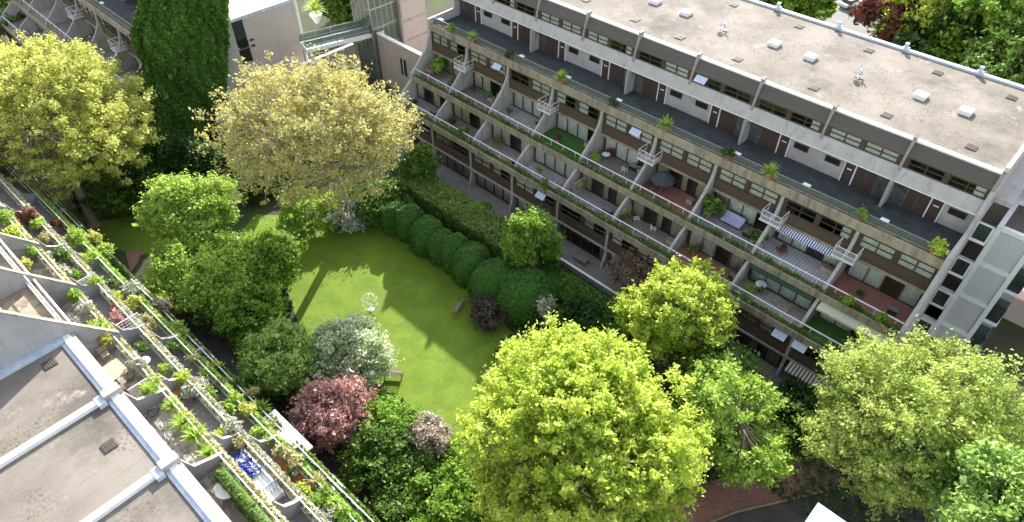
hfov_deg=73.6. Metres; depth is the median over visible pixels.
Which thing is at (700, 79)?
open window
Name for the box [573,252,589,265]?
storage bench
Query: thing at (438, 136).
band window
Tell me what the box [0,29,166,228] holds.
plane tree
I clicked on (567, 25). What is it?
band window
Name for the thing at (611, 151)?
potted shrub
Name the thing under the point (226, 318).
garden shrub
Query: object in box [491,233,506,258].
topiary bush
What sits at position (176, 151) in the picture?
garden shrub
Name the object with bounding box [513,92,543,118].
sliding window
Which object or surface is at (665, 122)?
spiky plant
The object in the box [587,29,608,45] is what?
band window
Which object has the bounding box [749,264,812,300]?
awning
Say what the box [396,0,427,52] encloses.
brick tower
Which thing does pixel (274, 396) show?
garden shrub
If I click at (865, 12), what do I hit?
park tree
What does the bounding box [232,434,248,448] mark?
shrub
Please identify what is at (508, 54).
potted shrub
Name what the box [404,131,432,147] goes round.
sliding window
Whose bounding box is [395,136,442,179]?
garden shrub
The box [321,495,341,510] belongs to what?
shrub
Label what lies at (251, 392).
shrub
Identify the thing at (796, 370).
awning
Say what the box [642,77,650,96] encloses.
brown door
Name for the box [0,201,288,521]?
planter growth
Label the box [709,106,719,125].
brown door
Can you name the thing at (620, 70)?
brown door
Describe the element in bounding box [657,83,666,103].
brown door
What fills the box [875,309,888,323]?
shrub
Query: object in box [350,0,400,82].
glazed stair tower
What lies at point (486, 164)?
band window
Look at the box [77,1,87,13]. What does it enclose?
band window
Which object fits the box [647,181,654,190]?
potted shrub
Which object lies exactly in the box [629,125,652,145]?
band window
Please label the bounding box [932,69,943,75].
roof vent
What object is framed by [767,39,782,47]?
skylight
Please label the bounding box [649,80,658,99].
brown door
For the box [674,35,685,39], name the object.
roof vent
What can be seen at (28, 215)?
shrub
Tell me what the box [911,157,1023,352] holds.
stair tower
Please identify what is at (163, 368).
shrub
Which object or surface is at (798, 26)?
roof vent
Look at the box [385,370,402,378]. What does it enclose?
park bench
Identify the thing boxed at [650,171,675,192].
parasol
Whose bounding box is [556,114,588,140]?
sliding window
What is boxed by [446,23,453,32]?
potted shrub
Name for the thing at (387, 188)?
garden shrub
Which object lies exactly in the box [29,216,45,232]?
shrub
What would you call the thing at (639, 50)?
band window
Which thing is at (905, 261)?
band window
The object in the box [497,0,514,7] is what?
band window
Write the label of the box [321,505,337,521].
shrub
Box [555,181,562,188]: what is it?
storage box
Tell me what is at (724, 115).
brown door
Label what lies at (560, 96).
band window
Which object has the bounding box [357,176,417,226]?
garden shrub
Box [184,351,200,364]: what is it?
shrub
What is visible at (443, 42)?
band window
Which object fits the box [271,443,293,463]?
shrub
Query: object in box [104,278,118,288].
shrub
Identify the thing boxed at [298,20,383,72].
footbridge
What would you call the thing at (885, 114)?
roof vent
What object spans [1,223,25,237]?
shrub
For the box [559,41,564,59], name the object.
brown door
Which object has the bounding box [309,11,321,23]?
planter bowl
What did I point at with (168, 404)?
spiky plant
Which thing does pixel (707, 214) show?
potted shrub
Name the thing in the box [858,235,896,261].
band window
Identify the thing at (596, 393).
lime tree
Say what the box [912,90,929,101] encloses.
skylight
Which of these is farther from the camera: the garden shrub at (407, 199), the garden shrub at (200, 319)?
the garden shrub at (407, 199)
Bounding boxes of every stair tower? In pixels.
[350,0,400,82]
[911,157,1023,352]
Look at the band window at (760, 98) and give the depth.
61.26 m
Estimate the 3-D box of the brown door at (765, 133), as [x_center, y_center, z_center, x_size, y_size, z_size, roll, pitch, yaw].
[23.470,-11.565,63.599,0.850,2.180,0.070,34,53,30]
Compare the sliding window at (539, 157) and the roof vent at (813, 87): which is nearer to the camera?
the roof vent at (813, 87)
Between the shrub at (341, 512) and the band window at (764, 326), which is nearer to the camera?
the shrub at (341, 512)
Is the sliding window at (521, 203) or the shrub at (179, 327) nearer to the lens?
the shrub at (179, 327)
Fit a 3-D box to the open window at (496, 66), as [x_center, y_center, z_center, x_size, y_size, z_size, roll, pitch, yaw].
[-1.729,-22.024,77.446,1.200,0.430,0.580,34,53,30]
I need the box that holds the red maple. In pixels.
[282,360,382,454]
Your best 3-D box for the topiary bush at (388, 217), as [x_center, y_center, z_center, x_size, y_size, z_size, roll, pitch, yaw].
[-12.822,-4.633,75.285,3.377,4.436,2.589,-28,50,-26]
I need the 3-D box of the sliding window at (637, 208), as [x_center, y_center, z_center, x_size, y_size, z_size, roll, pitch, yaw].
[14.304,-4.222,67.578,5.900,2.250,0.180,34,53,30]
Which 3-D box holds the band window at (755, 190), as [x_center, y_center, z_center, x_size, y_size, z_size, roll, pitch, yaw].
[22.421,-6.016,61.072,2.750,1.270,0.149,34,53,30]
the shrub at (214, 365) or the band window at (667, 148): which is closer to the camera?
the shrub at (214, 365)
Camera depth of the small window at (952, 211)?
54.78 m
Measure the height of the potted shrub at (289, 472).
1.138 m
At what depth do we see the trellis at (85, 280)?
53.15 m
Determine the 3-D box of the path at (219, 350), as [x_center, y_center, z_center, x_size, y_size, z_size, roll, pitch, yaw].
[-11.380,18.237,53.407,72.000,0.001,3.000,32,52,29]
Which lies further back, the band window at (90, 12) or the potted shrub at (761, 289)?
the band window at (90, 12)
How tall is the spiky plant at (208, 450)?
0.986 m
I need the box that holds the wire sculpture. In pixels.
[361,293,377,311]
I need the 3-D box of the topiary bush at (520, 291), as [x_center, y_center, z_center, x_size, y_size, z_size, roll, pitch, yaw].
[1.391,3.237,66.607,5.957,5.211,6.387,34,53,30]
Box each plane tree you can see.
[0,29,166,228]
[189,43,423,216]
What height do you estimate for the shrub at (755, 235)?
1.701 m
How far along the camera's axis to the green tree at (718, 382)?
49.82 m
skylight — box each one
[649,0,661,4]
[679,8,693,16]
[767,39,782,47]
[803,52,818,61]
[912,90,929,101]
[957,105,974,116]
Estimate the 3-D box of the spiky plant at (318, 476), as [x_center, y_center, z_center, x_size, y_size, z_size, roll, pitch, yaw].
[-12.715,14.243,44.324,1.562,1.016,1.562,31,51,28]
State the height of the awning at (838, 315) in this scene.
0.450 m
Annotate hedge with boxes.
[109,258,133,283]
[212,466,272,521]
[401,173,510,255]
[541,261,633,347]
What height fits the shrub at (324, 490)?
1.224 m
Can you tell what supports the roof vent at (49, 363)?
on the apartment block at (69, 414)
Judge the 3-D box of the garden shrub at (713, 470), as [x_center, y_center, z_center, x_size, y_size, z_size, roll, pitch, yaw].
[14.368,14.694,54.262,6.631,4.188,7.187,0,43,0]
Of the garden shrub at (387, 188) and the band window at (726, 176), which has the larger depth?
the garden shrub at (387, 188)
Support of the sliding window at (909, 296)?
in the apartment block at (914, 176)
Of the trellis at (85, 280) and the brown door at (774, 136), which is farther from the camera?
the brown door at (774, 136)
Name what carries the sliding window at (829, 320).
in the apartment block at (914, 176)
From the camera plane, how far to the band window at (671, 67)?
66.58 m
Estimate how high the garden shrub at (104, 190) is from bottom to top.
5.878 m
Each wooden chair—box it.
[96,345,111,361]
[119,382,127,389]
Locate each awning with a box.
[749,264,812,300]
[775,225,837,260]
[783,360,842,396]
[816,301,888,341]
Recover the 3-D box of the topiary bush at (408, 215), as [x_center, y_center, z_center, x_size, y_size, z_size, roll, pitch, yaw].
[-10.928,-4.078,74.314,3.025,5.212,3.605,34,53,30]
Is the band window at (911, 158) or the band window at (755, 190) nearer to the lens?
the band window at (911, 158)
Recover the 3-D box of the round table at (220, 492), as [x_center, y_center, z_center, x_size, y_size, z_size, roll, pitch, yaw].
[-16.001,12.997,38.744,1.400,0.745,1.386,0,43,0]
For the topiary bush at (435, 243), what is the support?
on the ground at (1006, 338)
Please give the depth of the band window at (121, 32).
83.04 m
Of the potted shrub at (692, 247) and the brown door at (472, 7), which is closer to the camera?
the potted shrub at (692, 247)
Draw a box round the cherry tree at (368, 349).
[301,308,404,390]
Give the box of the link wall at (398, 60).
[376,32,421,91]
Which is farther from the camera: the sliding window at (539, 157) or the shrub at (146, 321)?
the sliding window at (539, 157)
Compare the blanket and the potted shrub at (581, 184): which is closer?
the blanket
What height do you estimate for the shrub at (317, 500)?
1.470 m
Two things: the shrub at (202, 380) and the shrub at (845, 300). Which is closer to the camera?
the shrub at (202, 380)
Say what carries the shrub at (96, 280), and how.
on the apartment block at (69, 414)
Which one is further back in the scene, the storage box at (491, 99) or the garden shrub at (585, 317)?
the storage box at (491, 99)
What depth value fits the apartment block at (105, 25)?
90.16 m
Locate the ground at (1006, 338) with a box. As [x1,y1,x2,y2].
[0,0,1023,521]
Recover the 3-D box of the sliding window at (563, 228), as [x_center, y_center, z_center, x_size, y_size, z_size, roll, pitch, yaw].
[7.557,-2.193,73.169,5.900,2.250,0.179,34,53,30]
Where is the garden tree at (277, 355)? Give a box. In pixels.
[232,311,329,403]
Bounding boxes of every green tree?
[663,331,772,409]
[670,348,800,491]
[912,417,1023,521]
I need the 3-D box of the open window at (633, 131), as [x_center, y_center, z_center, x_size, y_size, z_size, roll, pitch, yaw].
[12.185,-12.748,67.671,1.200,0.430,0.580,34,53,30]
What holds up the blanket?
on the daybed
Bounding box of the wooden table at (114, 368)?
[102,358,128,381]
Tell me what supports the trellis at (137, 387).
on the apartment block at (69, 414)
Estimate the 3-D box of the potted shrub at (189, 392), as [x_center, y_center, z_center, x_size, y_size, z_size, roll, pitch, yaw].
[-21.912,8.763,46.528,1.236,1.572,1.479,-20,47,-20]
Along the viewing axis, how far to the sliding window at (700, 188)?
67.55 m
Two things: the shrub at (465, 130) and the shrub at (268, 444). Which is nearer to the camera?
the shrub at (268, 444)
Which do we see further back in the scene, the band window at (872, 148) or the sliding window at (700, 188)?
the sliding window at (700, 188)
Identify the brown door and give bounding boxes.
[465,1,470,18]
[470,3,474,20]
[476,6,480,23]
[512,21,516,38]
[519,24,523,41]
[524,26,529,44]
[546,36,552,54]
[552,38,558,56]
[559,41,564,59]
[601,59,608,78]
[609,63,616,81]
[615,65,623,84]
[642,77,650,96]
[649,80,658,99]
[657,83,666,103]
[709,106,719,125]
[718,109,729,129]
[726,113,737,133]
[758,127,770,147]
[766,130,779,151]
[776,135,789,155]
[839,162,855,184]
[851,167,867,188]
[861,171,878,193]
[901,188,919,211]
[911,193,931,215]
[924,199,943,221]
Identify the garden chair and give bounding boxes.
[163,425,175,441]
[173,444,188,458]
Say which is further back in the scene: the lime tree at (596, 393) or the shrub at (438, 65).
the shrub at (438, 65)
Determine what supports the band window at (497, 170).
in the apartment block at (914, 176)
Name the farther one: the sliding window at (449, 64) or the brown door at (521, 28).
the sliding window at (449, 64)
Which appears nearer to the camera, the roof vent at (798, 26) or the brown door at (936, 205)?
the brown door at (936, 205)
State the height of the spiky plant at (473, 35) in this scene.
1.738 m
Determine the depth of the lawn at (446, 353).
67.88 m
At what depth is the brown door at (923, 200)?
56.42 m
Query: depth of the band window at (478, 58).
79.63 m
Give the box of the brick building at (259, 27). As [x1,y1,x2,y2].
[229,0,308,102]
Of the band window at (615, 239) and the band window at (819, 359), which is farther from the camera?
the band window at (615, 239)
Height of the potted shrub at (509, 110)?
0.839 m
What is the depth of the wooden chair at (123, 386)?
43.62 m
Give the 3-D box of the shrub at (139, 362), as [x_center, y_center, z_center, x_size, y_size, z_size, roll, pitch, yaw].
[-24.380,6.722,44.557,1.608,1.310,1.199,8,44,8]
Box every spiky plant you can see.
[161,396,181,417]
[167,409,198,434]
[179,422,208,450]
[194,439,221,459]
[224,377,233,385]
[255,397,273,415]
[301,0,327,17]
[306,470,326,488]
[465,30,478,42]
[553,68,567,83]
[655,113,673,131]
[757,161,784,179]
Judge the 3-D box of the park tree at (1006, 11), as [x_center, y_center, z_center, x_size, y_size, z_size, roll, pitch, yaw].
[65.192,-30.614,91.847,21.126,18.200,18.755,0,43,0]
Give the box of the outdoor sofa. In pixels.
[721,210,745,229]
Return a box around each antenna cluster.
[718,21,728,30]
[853,69,866,79]
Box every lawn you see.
[94,203,196,254]
[240,214,511,438]
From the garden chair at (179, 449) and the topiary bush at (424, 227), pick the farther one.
the topiary bush at (424, 227)
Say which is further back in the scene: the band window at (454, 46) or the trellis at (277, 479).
the band window at (454, 46)
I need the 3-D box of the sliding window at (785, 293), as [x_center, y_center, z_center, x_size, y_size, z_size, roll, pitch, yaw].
[23.929,2.195,60.815,5.900,2.250,0.180,34,53,30]
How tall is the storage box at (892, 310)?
0.500 m
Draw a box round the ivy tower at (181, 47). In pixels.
[120,0,231,164]
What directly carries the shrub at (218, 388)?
on the apartment block at (69, 414)
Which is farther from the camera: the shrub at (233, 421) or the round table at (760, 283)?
the round table at (760, 283)
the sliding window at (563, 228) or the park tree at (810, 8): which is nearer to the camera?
the sliding window at (563, 228)
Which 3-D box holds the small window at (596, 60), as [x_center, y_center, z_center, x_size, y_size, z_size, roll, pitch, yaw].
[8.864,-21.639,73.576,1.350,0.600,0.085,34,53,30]
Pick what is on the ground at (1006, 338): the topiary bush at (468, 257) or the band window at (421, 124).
the topiary bush at (468, 257)
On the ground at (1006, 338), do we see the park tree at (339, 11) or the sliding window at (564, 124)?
the park tree at (339, 11)
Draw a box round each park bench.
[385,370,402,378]
[453,299,464,315]
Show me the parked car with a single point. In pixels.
(845, 4)
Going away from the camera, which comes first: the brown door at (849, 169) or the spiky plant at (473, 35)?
the brown door at (849, 169)
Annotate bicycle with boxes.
[141,407,158,417]
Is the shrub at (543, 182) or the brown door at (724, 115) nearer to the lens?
the brown door at (724, 115)
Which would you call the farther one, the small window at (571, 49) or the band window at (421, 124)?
the band window at (421, 124)
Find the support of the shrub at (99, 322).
on the apartment block at (69, 414)
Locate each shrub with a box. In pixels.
[0,208,16,224]
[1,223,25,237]
[13,205,41,226]
[18,256,33,270]
[24,245,39,257]
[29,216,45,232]
[37,230,50,243]
[45,251,55,262]
[46,245,73,263]
[50,218,63,228]
[56,262,73,276]
[64,225,89,247]
[67,288,82,304]
[69,268,81,281]
[71,296,93,317]
[75,164,147,222]
[79,249,98,264]
[85,229,102,242]
[86,275,104,287]
[86,317,113,327]
[96,242,116,259]
[97,332,114,348]
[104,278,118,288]
[108,307,125,326]
[112,289,126,303]
[113,158,192,203]
[120,279,143,298]
[124,295,143,311]
[124,356,147,372]
[133,338,150,353]
[137,311,158,331]
[137,374,165,396]
[149,297,172,314]
[157,128,223,184]
[157,362,171,373]
[164,341,179,353]
[169,320,189,338]
[172,368,191,386]
[178,382,197,399]
[183,292,253,335]
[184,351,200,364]
[193,373,209,387]
[196,368,209,383]
[203,278,287,354]
[203,385,217,398]
[209,377,224,394]
[210,360,223,368]
[213,425,226,436]
[219,399,236,415]
[220,412,243,435]
[225,389,243,402]
[229,165,284,204]
[232,376,244,386]
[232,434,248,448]
[238,399,256,417]
[243,381,294,401]
[244,385,259,397]
[249,425,263,436]
[259,434,274,447]
[267,417,277,428]
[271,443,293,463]
[272,186,340,233]
[284,467,293,479]
[287,453,303,473]
[295,479,315,495]
[301,478,316,491]
[307,490,327,507]
[315,484,332,501]
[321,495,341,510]
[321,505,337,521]
[323,191,377,233]
[331,172,408,227]
[331,419,419,494]
[333,503,351,521]
[356,390,423,454]
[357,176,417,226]
[361,480,431,521]
[365,386,389,402]
[380,445,443,500]
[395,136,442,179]
[398,451,483,521]
[403,408,457,459]
[424,64,434,75]
[429,57,446,74]
[433,431,489,499]
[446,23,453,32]
[447,117,456,125]
[448,75,456,82]
[456,126,469,136]
[466,289,512,333]
[481,201,492,208]
[491,136,502,147]
[491,324,547,366]
[503,49,514,59]
[506,108,512,114]
[534,295,557,326]
[536,165,543,174]
[539,176,548,191]
[551,290,606,338]
[554,133,560,141]
[576,180,584,189]
[590,152,601,162]
[603,246,655,294]
[604,148,614,157]
[607,97,617,106]
[620,213,631,221]
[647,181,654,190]
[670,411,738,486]
[687,244,699,255]
[702,194,728,215]
[704,209,711,217]
[720,147,736,159]
[744,228,770,247]
[744,282,756,293]
[756,285,764,293]
[774,375,840,440]
[776,243,787,255]
[840,293,855,307]
[854,204,868,221]
[856,289,864,298]
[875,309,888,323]
[927,236,948,257]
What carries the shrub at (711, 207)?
on the apartment block at (914, 176)
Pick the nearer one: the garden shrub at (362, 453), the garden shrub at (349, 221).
the garden shrub at (362, 453)
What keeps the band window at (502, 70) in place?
in the apartment block at (914, 176)
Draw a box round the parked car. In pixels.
[838,0,861,9]
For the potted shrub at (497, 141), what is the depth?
77.89 m
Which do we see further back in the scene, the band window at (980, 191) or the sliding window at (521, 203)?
the sliding window at (521, 203)
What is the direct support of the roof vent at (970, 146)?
on the apartment block at (914, 176)
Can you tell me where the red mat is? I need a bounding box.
[275,459,306,494]
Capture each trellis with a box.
[77,274,94,284]
[116,312,144,327]
[128,376,149,396]
[262,472,287,496]
[573,176,585,195]
[621,203,631,220]
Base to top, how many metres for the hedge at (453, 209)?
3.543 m
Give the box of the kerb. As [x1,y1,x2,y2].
[710,467,872,521]
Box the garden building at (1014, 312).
[1002,288,1023,327]
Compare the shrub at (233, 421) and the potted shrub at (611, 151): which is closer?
the shrub at (233, 421)
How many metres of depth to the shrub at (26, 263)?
51.28 m
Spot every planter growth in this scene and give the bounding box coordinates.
[0,173,331,521]
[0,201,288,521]
[27,187,356,518]
[53,200,379,521]
[399,102,862,369]
[414,75,900,331]
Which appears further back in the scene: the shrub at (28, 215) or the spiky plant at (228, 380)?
the shrub at (28, 215)
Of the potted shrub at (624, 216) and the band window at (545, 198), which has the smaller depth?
the potted shrub at (624, 216)
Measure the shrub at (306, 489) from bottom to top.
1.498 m
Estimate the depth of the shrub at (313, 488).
43.99 m
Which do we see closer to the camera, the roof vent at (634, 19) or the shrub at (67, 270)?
the shrub at (67, 270)
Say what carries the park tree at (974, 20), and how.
on the ground at (1006, 338)
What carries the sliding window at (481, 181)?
in the apartment block at (914, 176)
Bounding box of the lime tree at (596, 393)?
[448,306,719,521]
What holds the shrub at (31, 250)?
on the apartment block at (69, 414)
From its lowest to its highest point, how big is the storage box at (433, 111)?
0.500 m
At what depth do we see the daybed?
41.89 m
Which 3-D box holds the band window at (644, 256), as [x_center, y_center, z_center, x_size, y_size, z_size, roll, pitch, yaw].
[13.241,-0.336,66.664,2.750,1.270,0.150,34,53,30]
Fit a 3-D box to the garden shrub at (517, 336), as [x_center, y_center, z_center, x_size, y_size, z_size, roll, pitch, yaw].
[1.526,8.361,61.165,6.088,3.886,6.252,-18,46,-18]
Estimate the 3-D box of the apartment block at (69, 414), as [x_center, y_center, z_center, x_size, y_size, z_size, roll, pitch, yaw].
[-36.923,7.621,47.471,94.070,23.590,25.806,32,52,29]
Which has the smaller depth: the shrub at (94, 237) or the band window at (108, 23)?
the shrub at (94, 237)
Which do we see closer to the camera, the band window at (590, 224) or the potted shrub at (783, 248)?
the potted shrub at (783, 248)
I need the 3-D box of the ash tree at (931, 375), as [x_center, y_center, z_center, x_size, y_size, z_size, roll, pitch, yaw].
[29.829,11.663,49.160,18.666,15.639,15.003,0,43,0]
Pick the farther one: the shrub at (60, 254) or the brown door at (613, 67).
the brown door at (613, 67)
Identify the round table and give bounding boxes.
[141,356,150,367]
[214,477,239,498]
[482,91,492,99]
[602,152,609,160]
[755,280,766,287]
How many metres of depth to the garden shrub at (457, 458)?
52.67 m
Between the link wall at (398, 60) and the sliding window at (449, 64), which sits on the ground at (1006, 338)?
the link wall at (398, 60)
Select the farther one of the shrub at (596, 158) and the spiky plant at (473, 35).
the spiky plant at (473, 35)
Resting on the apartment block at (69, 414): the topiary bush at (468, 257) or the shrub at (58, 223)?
the shrub at (58, 223)
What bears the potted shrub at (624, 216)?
on the apartment block at (914, 176)
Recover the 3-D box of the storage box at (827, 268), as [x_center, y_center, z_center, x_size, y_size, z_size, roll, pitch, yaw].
[27.543,0.719,59.676,0.540,0.500,1.155,-33,52,-30]
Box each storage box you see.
[430,108,437,115]
[488,96,494,102]
[509,156,516,163]
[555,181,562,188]
[602,206,612,215]
[628,163,638,171]
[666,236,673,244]
[685,196,694,204]
[728,272,735,280]
[742,228,749,237]
[777,301,790,312]
[820,262,834,274]
[886,305,898,315]
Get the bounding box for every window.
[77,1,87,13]
[86,7,95,19]
[98,16,109,30]
[108,23,117,35]
[121,32,133,47]
[400,58,407,76]
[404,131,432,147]
[415,120,429,134]
[416,83,445,108]
[432,32,447,48]
[435,131,449,146]
[436,54,459,75]
[439,151,469,179]
[449,40,464,56]
[452,141,467,156]
[453,103,485,129]
[470,50,486,66]
[473,72,501,96]
[473,153,489,169]
[476,173,510,204]
[484,10,491,18]
[489,59,505,75]
[492,62,501,70]
[492,124,527,152]
[492,164,508,180]
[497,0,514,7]
[501,18,509,25]
[511,69,528,87]
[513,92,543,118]
[515,177,532,195]
[517,1,534,16]
[517,198,554,227]
[531,79,549,97]
[534,147,574,178]
[535,191,545,200]
[536,189,554,207]
[540,11,558,26]
[556,90,575,109]
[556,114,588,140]
[561,19,580,35]
[561,204,580,222]
[561,225,603,260]
[569,46,578,54]
[578,101,598,120]
[581,173,625,206]
[583,217,604,236]
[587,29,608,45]
[589,55,599,63]
[604,137,639,169]
[605,114,626,133]
[609,254,641,283]
[610,39,632,55]
[611,233,633,251]
[628,127,641,136]
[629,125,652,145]
[631,200,682,237]
[635,248,659,267]
[638,50,661,67]
[656,163,704,198]
[658,139,684,160]
[664,60,688,78]
[670,89,681,98]
[685,152,712,174]
[687,231,744,272]
[693,74,707,84]
[695,73,721,91]
[695,100,707,109]
[714,192,761,230]
[718,168,746,190]
[723,84,751,103]
[728,304,755,324]
[729,328,781,367]
[748,182,778,205]
[748,268,814,311]
[757,319,788,343]
[758,98,788,118]
[771,328,787,341]
[775,232,839,267]
[784,199,817,223]
[789,111,821,131]
[791,340,807,353]
[793,141,808,152]
[795,349,828,365]
[817,215,852,240]
[817,312,870,343]
[824,155,840,166]
[828,126,862,148]
[846,261,922,308]
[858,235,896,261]
[863,140,899,163]
[896,252,936,279]
[907,158,946,181]
[946,174,988,198]
[947,207,967,219]
[967,321,993,348]
[985,292,1014,323]
[1006,264,1023,293]
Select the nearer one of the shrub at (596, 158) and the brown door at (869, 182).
the brown door at (869, 182)
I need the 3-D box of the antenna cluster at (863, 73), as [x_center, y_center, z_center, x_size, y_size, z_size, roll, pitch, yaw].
[31.410,-16.799,61.695,1.092,0.835,0.926,-12,45,-13]
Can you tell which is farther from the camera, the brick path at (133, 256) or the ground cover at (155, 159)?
the ground cover at (155, 159)
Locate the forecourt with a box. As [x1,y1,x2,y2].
[825,0,883,38]
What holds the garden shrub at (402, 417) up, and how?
on the ground at (1006, 338)
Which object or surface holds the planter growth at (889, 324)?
on the apartment block at (914, 176)
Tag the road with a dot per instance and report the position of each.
(786, 512)
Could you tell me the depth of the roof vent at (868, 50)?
65.81 m
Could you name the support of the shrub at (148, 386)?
on the apartment block at (69, 414)
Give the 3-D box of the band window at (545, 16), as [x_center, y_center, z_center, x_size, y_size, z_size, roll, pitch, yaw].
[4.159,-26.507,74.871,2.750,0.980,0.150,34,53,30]
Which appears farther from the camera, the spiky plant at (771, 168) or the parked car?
the parked car
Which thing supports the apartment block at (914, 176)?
on the ground at (1006, 338)
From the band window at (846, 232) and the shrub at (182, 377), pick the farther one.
the band window at (846, 232)
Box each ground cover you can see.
[69,115,318,210]
[224,230,554,521]
[316,144,938,521]
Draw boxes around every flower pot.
[123,372,132,381]
[172,387,182,397]
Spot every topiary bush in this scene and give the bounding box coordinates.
[380,201,402,236]
[395,202,424,243]
[409,214,443,257]
[426,228,453,267]
[440,232,468,273]
[450,240,490,288]
[467,256,515,301]
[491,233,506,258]
[495,264,558,327]
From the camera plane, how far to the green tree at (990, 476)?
41.02 m
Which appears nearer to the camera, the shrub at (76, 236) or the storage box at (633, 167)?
the shrub at (76, 236)
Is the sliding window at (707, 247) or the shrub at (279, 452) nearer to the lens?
the shrub at (279, 452)
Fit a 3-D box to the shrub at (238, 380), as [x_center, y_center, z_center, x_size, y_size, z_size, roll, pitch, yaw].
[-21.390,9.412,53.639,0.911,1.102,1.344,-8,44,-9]
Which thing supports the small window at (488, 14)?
in the apartment block at (914, 176)
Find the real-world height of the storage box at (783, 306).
0.500 m
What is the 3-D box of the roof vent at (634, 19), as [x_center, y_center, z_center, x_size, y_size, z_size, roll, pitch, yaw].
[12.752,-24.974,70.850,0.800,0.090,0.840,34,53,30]
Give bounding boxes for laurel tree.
[129,165,254,243]
[136,219,272,316]
[227,219,307,290]
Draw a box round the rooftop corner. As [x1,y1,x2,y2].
[805,503,845,521]
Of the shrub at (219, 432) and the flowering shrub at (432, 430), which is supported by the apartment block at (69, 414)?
the shrub at (219, 432)
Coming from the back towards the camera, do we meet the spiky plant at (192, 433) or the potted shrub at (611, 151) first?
the potted shrub at (611, 151)
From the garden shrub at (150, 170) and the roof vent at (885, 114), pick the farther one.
the garden shrub at (150, 170)
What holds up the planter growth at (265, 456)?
on the apartment block at (69, 414)
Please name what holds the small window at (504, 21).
in the apartment block at (914, 176)
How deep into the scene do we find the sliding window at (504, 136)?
78.35 m
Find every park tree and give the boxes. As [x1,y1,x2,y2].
[0,0,24,41]
[311,0,352,31]
[758,0,800,9]
[769,0,841,20]
[848,0,922,46]
[868,0,951,45]
[889,0,997,63]
[918,0,1023,65]
[960,14,1023,84]
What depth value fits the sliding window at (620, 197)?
71.22 m
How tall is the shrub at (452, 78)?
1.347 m
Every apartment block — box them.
[0,0,250,167]
[0,155,373,521]
[382,0,1023,400]
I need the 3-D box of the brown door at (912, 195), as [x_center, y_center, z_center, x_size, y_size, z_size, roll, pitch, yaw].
[33.096,-5.147,56.837,0.850,2.180,0.070,34,53,30]
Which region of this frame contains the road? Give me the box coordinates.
[717,418,1022,521]
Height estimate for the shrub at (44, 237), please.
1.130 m
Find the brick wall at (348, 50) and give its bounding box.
[300,43,357,87]
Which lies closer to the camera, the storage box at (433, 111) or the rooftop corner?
the rooftop corner
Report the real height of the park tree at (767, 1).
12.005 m
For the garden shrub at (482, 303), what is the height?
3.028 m
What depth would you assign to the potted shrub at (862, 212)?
55.43 m
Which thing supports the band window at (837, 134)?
in the apartment block at (914, 176)
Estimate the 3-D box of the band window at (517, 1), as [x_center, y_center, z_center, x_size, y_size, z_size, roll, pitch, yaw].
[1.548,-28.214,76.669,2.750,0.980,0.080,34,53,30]
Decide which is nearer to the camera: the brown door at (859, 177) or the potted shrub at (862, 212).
the potted shrub at (862, 212)
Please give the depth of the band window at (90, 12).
88.52 m
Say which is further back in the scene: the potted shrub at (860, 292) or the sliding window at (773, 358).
the sliding window at (773, 358)
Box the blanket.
[231,448,260,478]
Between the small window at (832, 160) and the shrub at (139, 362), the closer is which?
the shrub at (139, 362)
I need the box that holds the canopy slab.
[263,409,312,454]
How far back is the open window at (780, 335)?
59.13 m
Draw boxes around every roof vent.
[41,357,58,370]
[100,437,118,453]
[630,17,640,21]
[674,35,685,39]
[729,3,738,6]
[731,56,743,61]
[793,24,804,28]
[808,84,820,90]
[863,47,874,52]
[880,111,893,118]
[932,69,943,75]
[964,143,978,150]
[1005,94,1017,100]
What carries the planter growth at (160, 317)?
on the apartment block at (69, 414)
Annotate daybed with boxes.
[243,449,285,501]
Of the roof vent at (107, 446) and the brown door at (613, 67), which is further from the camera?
the brown door at (613, 67)
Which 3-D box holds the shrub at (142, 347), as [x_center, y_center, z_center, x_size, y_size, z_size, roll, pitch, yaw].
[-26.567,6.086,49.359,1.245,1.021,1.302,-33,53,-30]
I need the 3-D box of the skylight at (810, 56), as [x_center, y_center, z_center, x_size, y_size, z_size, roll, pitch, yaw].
[28.226,-19.322,64.648,1.000,0.430,1.100,34,53,30]
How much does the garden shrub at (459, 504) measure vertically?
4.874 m
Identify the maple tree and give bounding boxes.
[499,202,567,268]
[607,255,741,370]
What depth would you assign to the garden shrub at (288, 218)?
74.01 m
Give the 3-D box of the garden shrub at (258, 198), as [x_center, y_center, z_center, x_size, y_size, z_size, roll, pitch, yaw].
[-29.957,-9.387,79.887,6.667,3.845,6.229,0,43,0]
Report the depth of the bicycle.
42.29 m
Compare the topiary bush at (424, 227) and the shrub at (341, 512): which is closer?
the shrub at (341, 512)
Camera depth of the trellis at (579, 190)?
71.82 m
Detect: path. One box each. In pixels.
[126,248,141,271]
[141,278,383,509]
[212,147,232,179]
[670,458,845,521]
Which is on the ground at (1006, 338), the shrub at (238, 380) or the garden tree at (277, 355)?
the garden tree at (277, 355)
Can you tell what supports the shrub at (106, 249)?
on the apartment block at (69, 414)
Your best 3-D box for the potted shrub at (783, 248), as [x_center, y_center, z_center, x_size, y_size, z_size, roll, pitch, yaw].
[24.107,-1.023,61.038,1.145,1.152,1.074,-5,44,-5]
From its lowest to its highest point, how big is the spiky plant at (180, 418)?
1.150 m
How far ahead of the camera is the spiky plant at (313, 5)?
96.13 m
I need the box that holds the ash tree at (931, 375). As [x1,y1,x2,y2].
[790,314,1023,521]
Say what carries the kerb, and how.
on the ground at (1006, 338)

